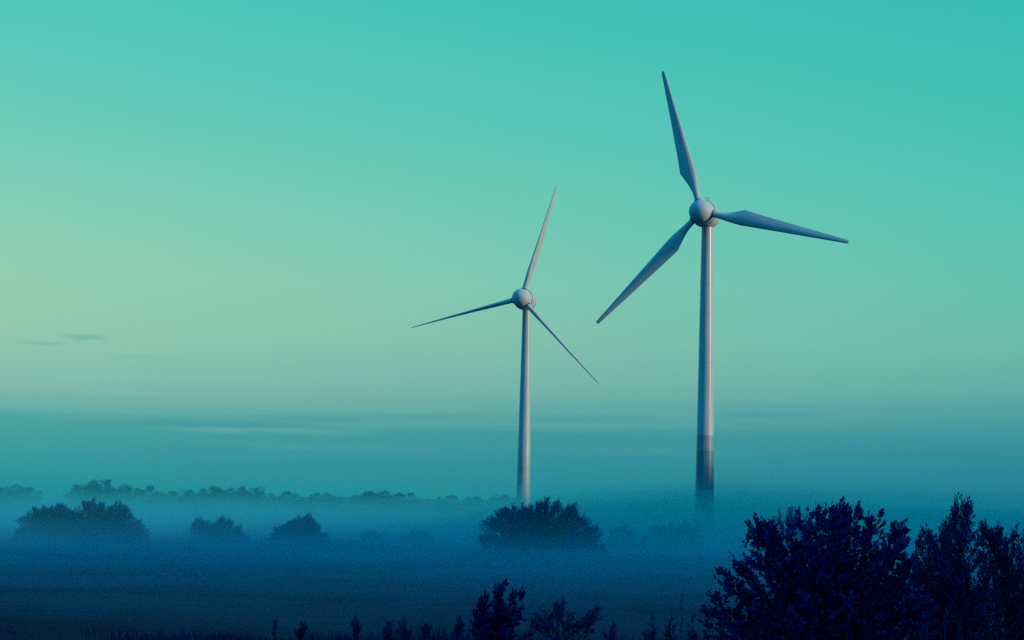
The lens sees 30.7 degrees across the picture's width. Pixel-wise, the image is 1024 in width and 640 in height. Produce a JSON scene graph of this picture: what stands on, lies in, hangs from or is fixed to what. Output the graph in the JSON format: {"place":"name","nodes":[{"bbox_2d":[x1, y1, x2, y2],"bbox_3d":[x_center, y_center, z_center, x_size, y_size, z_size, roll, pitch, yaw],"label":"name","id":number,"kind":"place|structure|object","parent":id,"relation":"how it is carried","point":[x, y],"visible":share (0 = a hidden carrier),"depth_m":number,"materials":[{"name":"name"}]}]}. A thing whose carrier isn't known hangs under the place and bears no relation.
{"place":"outdoors","nodes":[
{"label":"outdoors","id":0,"kind":"place"},
{"bbox_2d":[0,489,1023,639],"bbox_3d":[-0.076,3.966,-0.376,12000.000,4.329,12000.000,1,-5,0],"label":"ground","id":1,"kind":"structure","parent":0,"point":[171,579],"depth_m":137.12,"materials":[{"name":"blue"}]},
{"bbox_2d":[0,487,17,511],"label":"hedgerow tree","id":2,"kind":"object","parent":1,"relation":"on","point":[10,498],"visible":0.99,"depth_m":452.32,"materials":[{"name":"green plant"}]},
{"bbox_2d":[0,485,33,510],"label":"hedgerow tree","id":3,"kind":"object","parent":1,"relation":"on","point":[22,496],"visible":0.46,"depth_m":477.27,"materials":[{"name":"green plant"}]},
{"bbox_2d":[12,484,42,510],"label":"hedgerow tree","id":4,"kind":"object","parent":1,"relation":"on","point":[30,490],"visible":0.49,"depth_m":495.35,"materials":[{"name":"green plant"}]},
{"bbox_2d":[11,502,86,541],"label":"willow bush","id":5,"kind":"object","parent":1,"relation":"on","point":[48,524],"visible":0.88,"depth_m":207.47,"materials":[{"name":"blue plant"}]},
{"bbox_2d":[64,484,90,511],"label":"hedgerow tree","id":6,"kind":"object","parent":1,"relation":"on","point":[77,490],"visible":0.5,"depth_m":490.55,"materials":[{"name":"green plant"}]},
{"bbox_2d":[70,483,102,511],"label":"hedgerow tree","id":7,"kind":"object","parent":1,"relation":"on","point":[82,494],"visible":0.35,"depth_m":482.18,"materials":[{"name":"green plant"}]},
{"bbox_2d":[82,479,116,509],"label":"hedgerow tree","id":8,"kind":"object","parent":1,"relation":"on","point":[96,489],"visible":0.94,"depth_m":454.94,"materials":[{"name":"green plant"}]},
{"bbox_2d":[64,497,153,544],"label":"willow bush","id":9,"kind":"object","parent":1,"relation":"on","point":[116,525],"visible":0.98,"depth_m":205.30,"materials":[{"name":"blue plant"}]},
{"bbox_2d":[105,485,128,505],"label":"hedgerow tree","id":10,"kind":"object","parent":1,"relation":"on","point":[122,498],"visible":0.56,"depth_m":467.12,"materials":[{"name":"green plant"}]},
{"bbox_2d":[112,484,139,513],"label":"hedgerow tree","id":11,"kind":"object","parent":1,"relation":"on","point":[129,495],"visible":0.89,"depth_m":466.04,"materials":[{"name":"green plant"}]},
{"bbox_2d":[134,485,156,512],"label":"hedgerow tree","id":12,"kind":"object","parent":1,"relation":"on","point":[141,494],"visible":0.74,"depth_m":500.81,"materials":[{"name":"green plant"}]},
{"bbox_2d":[138,491,169,514],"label":"hedgerow tree","id":13,"kind":"object","parent":1,"relation":"on","point":[156,502],"visible":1,"depth_m":456.10,"materials":[{"name":"green plant"}]},
{"bbox_2d":[154,490,182,513],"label":"hedgerow tree","id":14,"kind":"object","parent":1,"relation":"on","point":[175,496],"visible":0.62,"depth_m":480.75,"materials":[{"name":"green plant"}]},
{"bbox_2d":[165,490,196,513],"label":"hedgerow tree","id":15,"kind":"object","parent":1,"relation":"on","point":[183,494],"visible":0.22,"depth_m":492.97,"materials":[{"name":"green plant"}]},
{"bbox_2d":[180,490,215,515],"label":"hedgerow tree","id":16,"kind":"object","parent":1,"relation":"on","point":[188,502],"visible":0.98,"depth_m":451.91,"materials":[{"name":"green plant"}]},
{"bbox_2d":[198,485,223,513],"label":"hedgerow tree","id":17,"kind":"object","parent":1,"relation":"on","point":[210,490],"visible":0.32,"depth_m":494.87,"materials":[{"name":"green plant"}]},
{"bbox_2d":[186,514,255,543],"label":"willow bush","id":18,"kind":"object","parent":1,"relation":"on","point":[217,531],"visible":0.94,"depth_m":219.51,"materials":[{"name":"blue plant"}]},
{"bbox_2d":[207,487,237,514],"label":"hedgerow tree","id":19,"kind":"object","parent":1,"relation":"on","point":[224,495],"visible":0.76,"depth_m":478.29,"materials":[{"name":"green plant"}]},
{"bbox_2d":[224,486,254,516],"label":"hedgerow tree","id":20,"kind":"object","parent":1,"relation":"on","point":[235,503],"visible":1,"depth_m":457.50,"materials":[{"name":"green plant"}]},
{"bbox_2d":[235,487,259,514],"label":"hedgerow tree","id":21,"kind":"object","parent":1,"relation":"on","point":[253,490],"visible":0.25,"depth_m":501.28,"materials":[{"name":"green plant"}]},
{"bbox_2d":[248,486,276,516],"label":"hedgerow tree","id":22,"kind":"object","parent":1,"relation":"on","point":[259,500],"visible":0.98,"depth_m":463.88,"materials":[{"name":"green plant"}]},
{"bbox_2d":[272,619,276,636],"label":"fence post","id":23,"kind":"object","parent":1,"relation":"on","point":[274,629],"visible":1,"depth_m":73.11,"materials":[{"name":"blue wood"}]},
{"bbox_2d":[263,493,291,516],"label":"hedgerow tree","id":24,"kind":"object","parent":1,"relation":"on","point":[276,510],"visible":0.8,"depth_m":469.87,"materials":[{"name":"green plant"}]},
{"bbox_2d":[278,490,299,515],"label":"hedgerow tree","id":25,"kind":"object","parent":1,"relation":"on","point":[285,493],"visible":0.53,"depth_m":499.28,"materials":[{"name":"green plant"}]},
{"bbox_2d":[266,511,330,545],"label":"willow bush","id":26,"kind":"object","parent":1,"relation":"on","point":[305,530],"visible":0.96,"depth_m":217.67,"materials":[{"name":"blue plant"}]},
{"bbox_2d":[293,619,308,639],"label":"tall weed","id":27,"kind":"object","parent":1,"relation":"on","point":[299,634],"visible":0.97,"depth_m":23.71,"materials":[{"name":"blue plant"}]},
{"bbox_2d":[288,496,317,517],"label":"hedgerow tree","id":28,"kind":"object","parent":1,"relation":"on","point":[297,507],"visible":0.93,"depth_m":453.67,"materials":[{"name":"green plant"}]},
{"bbox_2d":[300,494,327,516],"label":"hedgerow tree","id":29,"kind":"object","parent":1,"relation":"on","point":[317,503],"visible":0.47,"depth_m":485.07,"materials":[{"name":"green plant"}]},
{"bbox_2d":[307,492,340,516],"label":"hedgerow tree","id":30,"kind":"object","parent":1,"relation":"on","point":[322,499],"visible":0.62,"depth_m":487.86,"materials":[{"name":"green plant"}]},
{"bbox_2d":[0,623,663,639],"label":"grass","id":31,"kind":"structure","parent":1,"relation":"on","point":[250,637],"depth_m":23.50,"materials":[{"name":"plant"}]},
{"bbox_2d":[322,495,353,518],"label":"hedgerow tree","id":32,"kind":"object","parent":1,"relation":"on","point":[334,506],"visible":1,"depth_m":452.70,"materials":[{"name":"green plant"}]},
{"bbox_2d":[338,494,363,516],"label":"hedgerow tree","id":33,"kind":"object","parent":1,"relation":"on","point":[344,500],"visible":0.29,"depth_m":497.36,"materials":[{"name":"green plant"}]},
{"bbox_2d":[350,615,362,639],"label":"tall weed","id":34,"kind":"object","parent":1,"relation":"on","point":[356,629],"visible":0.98,"depth_m":23.73,"materials":[{"name":"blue plant"}]},
{"bbox_2d":[348,494,379,517],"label":"hedgerow tree","id":35,"kind":"object","parent":1,"relation":"on","point":[356,504],"visible":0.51,"depth_m":474.16,"materials":[{"name":"green plant"}]},
{"bbox_2d":[356,530,391,542],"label":"willow bush","id":36,"kind":"object","parent":1,"relation":"on","point":[374,537],"visible":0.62,"depth_m":233.89,"materials":[{"name":"blue plant"}]},
{"bbox_2d":[357,490,394,518],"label":"hedgerow tree","id":37,"kind":"object","parent":1,"relation":"on","point":[378,502],"visible":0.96,"depth_m":460.01,"materials":[{"name":"green plant"}]},
{"bbox_2d":[377,496,401,516],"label":"hedgerow tree","id":38,"kind":"object","parent":1,"relation":"on","point":[388,511],"visible":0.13,"depth_m":501.46,"materials":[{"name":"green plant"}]},
{"bbox_2d":[382,619,402,639],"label":"tall weed","id":39,"kind":"object","parent":1,"relation":"on","point":[388,629],"visible":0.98,"depth_m":22.73,"materials":[{"name":"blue plant"}]},
{"bbox_2d":[382,492,423,519],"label":"hedgerow tree","id":40,"kind":"object","parent":1,"relation":"on","point":[400,501],"visible":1,"depth_m":459.88,"materials":[{"name":"green plant"}]},
{"bbox_2d":[397,617,412,639],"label":"tall weed","id":41,"kind":"object","parent":1,"relation":"on","point":[405,635],"visible":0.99,"depth_m":22.74,"materials":[{"name":"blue plant"}]},
{"bbox_2d":[395,530,435,543],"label":"willow bush","id":42,"kind":"object","parent":1,"relation":"on","point":[419,537],"visible":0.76,"depth_m":233.71,"materials":[{"name":"blue plant"}]},
{"bbox_2d":[420,621,432,639],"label":"tall weed","id":43,"kind":"object","parent":1,"relation":"on","point":[425,627],"visible":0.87,"depth_m":23.72,"materials":[{"name":"blue plant"}]},
{"bbox_2d":[439,495,469,518],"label":"hedgerow tree","id":44,"kind":"object","parent":1,"relation":"on","point":[450,498],"visible":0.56,"depth_m":487.70,"materials":[{"name":"green plant"}]},
{"bbox_2d":[453,615,465,639],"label":"tall weed","id":45,"kind":"object","parent":1,"relation":"on","point":[460,624],"visible":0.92,"depth_m":23.73,"materials":[{"name":"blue plant"}]},
{"bbox_2d":[451,496,487,519],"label":"hedgerow tree","id":46,"kind":"object","parent":1,"relation":"on","point":[461,509],"visible":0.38,"depth_m":484.95,"materials":[{"name":"green plant"}]},
{"bbox_2d":[466,496,501,520],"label":"hedgerow tree","id":47,"kind":"object","parent":1,"relation":"on","point":[487,504],"visible":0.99,"depth_m":453.63,"materials":[{"name":"green plant"}]},
{"bbox_2d":[478,495,515,518],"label":"hedgerow tree","id":48,"kind":"object","parent":1,"relation":"on","point":[492,506],"visible":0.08,"depth_m":499.58,"materials":[{"name":"green plant"}]},
{"bbox_2d":[469,578,535,639],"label":"broadleaf shrub","id":49,"kind":"object","parent":1,"relation":"on","point":[497,624],"visible":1,"depth_m":20.69,"materials":[{"name":"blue plant"}]},
{"bbox_2d":[411,184,598,516],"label":"wind turbine","id":50,"kind":"object","parent":1,"relation":"on","point":[523,298],"visible":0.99,"depth_m":314.95,"materials":[{"name":"paint"}]},
{"bbox_2d":[494,495,515,519],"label":"hedgerow tree","id":51,"kind":"object","parent":1,"relation":"on","point":[504,502],"visible":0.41,"depth_m":470.08,"materials":[{"name":"green plant"}]},
{"bbox_2d":[475,496,607,555],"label":"willow bush","id":52,"kind":"object","parent":1,"relation":"on","point":[526,530],"visible":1,"depth_m":193.29,"materials":[{"name":"blue plant"}]},
{"bbox_2d":[527,598,608,639],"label":"leafy shrub","id":53,"kind":"object","parent":1,"relation":"on","point":[589,620],"visible":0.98,"depth_m":24.70,"materials":[{"name":"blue plant"}]},
{"bbox_2d":[563,499,596,514],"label":"hedgerow tree","id":54,"kind":"object","parent":1,"relation":"on","point":[581,505],"visible":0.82,"depth_m":681.79,"materials":[{"name":"green plant"}]},
{"bbox_2d":[602,621,618,639],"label":"tall weed","id":55,"kind":"object","parent":1,"relation":"on","point":[611,636],"visible":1,"depth_m":22.73,"materials":[{"name":"blue plant"}]},
{"bbox_2d":[604,523,643,550],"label":"willow bush","id":56,"kind":"object","parent":1,"relation":"on","point":[621,538],"visible":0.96,"depth_m":220.11,"materials":[{"name":"blue plant"}]},
{"bbox_2d":[642,613,657,639],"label":"tall weed","id":57,"kind":"object","parent":1,"relation":"on","point":[651,634],"visible":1,"depth_m":22.74,"materials":[{"name":"green plant"}]},
{"bbox_2d":[663,615,677,639],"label":"tall weed","id":58,"kind":"object","parent":1,"relation":"on","point":[669,635],"visible":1,"depth_m":22.70,"materials":[{"name":"green plant"}]},
{"bbox_2d":[637,518,706,550],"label":"willow bush","id":59,"kind":"object","parent":1,"relation":"on","point":[670,537],"visible":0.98,"depth_m":221.91,"materials":[{"name":"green plant"}]},
{"bbox_2d":[678,600,683,639],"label":"tall weed","id":60,"kind":"object","parent":1,"relation":"on","point":[681,617],"visible":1,"depth_m":22.76,"materials":[{"name":"green plant"}]},
{"bbox_2d":[684,612,699,639],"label":"tall weed","id":61,"kind":"object","parent":1,"relation":"on","point":[693,636],"visible":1,"depth_m":21.72,"materials":[{"name":"green plant"}]},
{"bbox_2d":[596,71,848,545],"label":"wind turbine","id":62,"kind":"object","parent":1,"relation":"on","point":[706,215],"visible":0.98,"depth_m":245.93,"materials":[{"name":"paint"}]},
{"bbox_2d":[758,506,826,557],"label":"willow bush","id":63,"kind":"object","parent":1,"relation":"on","point":[789,515],"visible":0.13,"depth_m":203.98,"materials":[{"name":"green plant"}]},
{"bbox_2d":[695,496,936,639],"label":"broadleaf shrub","id":64,"kind":"object","parent":1,"relation":"on","point":[830,592],"visible":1,"depth_m":19.56,"materials":[{"name":"blue plant"}]},
{"bbox_2d":[901,492,997,639],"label":"upright shrub","id":65,"kind":"object","parent":1,"relation":"on","point":[957,610],"visible":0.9,"depth_m":22.60,"materials":[{"name":"blue plant"}]},
{"bbox_2d":[969,519,1023,639],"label":"upright shrub","id":66,"kind":"object","parent":1,"relation":"on","point":[1010,579],"visible":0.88,"depth_m":23.61,"materials":[{"name":"blue plant"}]},
{"bbox_2d":[0,0,1023,508],"label":"sky","id":67,"kind":"structure","parent":0,"point":[227,227],"materials":[{"name":"teal"}]}
]}

